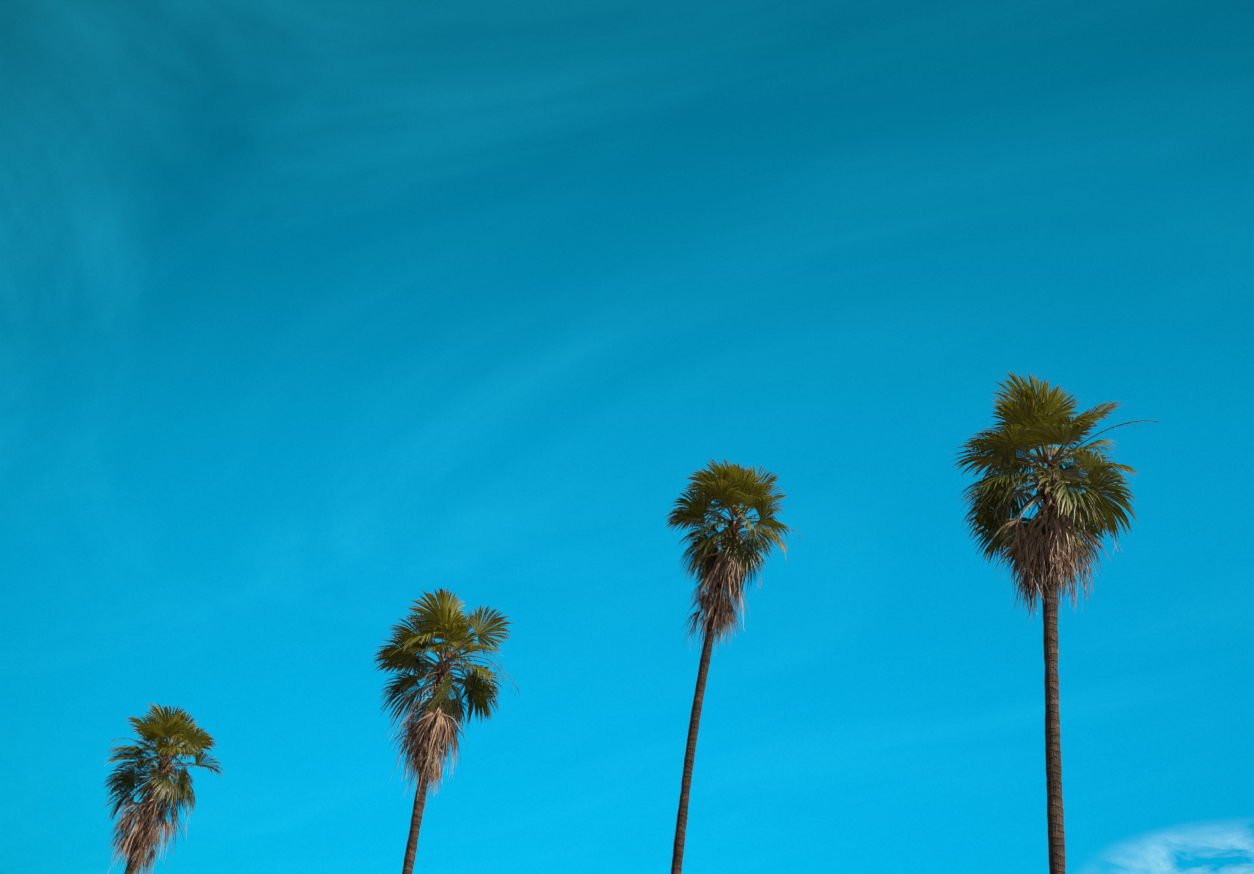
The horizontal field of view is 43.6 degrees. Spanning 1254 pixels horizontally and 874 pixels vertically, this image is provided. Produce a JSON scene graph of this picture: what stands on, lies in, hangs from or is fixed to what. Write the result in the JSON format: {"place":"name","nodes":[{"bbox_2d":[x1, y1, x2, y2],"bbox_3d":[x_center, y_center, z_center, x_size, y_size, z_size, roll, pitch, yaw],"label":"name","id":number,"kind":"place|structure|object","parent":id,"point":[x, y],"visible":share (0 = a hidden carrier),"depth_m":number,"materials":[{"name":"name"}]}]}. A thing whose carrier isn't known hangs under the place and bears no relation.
{"place":"outdoors","nodes":[
{"label":"outdoors","id":0,"kind":"place"},
{"bbox_2d":[103,703,222,873],"bbox_3d":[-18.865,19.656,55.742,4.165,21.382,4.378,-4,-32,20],"label":"palm","id":1,"kind":"object","parent":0,"point":[138,842],"visible":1,"depth_m":59.17,"materials":[{"name":"green plant"}]},
{"bbox_2d":[371,587,519,873],"bbox_3d":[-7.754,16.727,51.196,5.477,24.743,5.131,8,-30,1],"label":"palm","id":2,"kind":"object","parent":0,"point":[428,733],"visible":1,"depth_m":55.42,"materials":[{"name":"green plant"}]},
{"bbox_2d":[0,0,1253,873],"label":"sky","id":3,"kind":"structure","parent":0,"point":[317,317],"materials":[{"name":"blue"}]},
{"bbox_2d":[665,456,803,873],"bbox_3d":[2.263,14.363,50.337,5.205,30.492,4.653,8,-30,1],"label":"palm","id":4,"kind":"object","parent":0,"point":[734,488],"visible":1,"depth_m":55.53,"materials":[{"name":"green plant"}]},
{"bbox_2d":[950,371,1158,873],"bbox_3d":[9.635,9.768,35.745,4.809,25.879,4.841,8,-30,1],"label":"palm","id":5,"kind":"object","parent":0,"point":[1050,542],"visible":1,"depth_m":40.28,"materials":[{"name":"green plant"}]}
]}

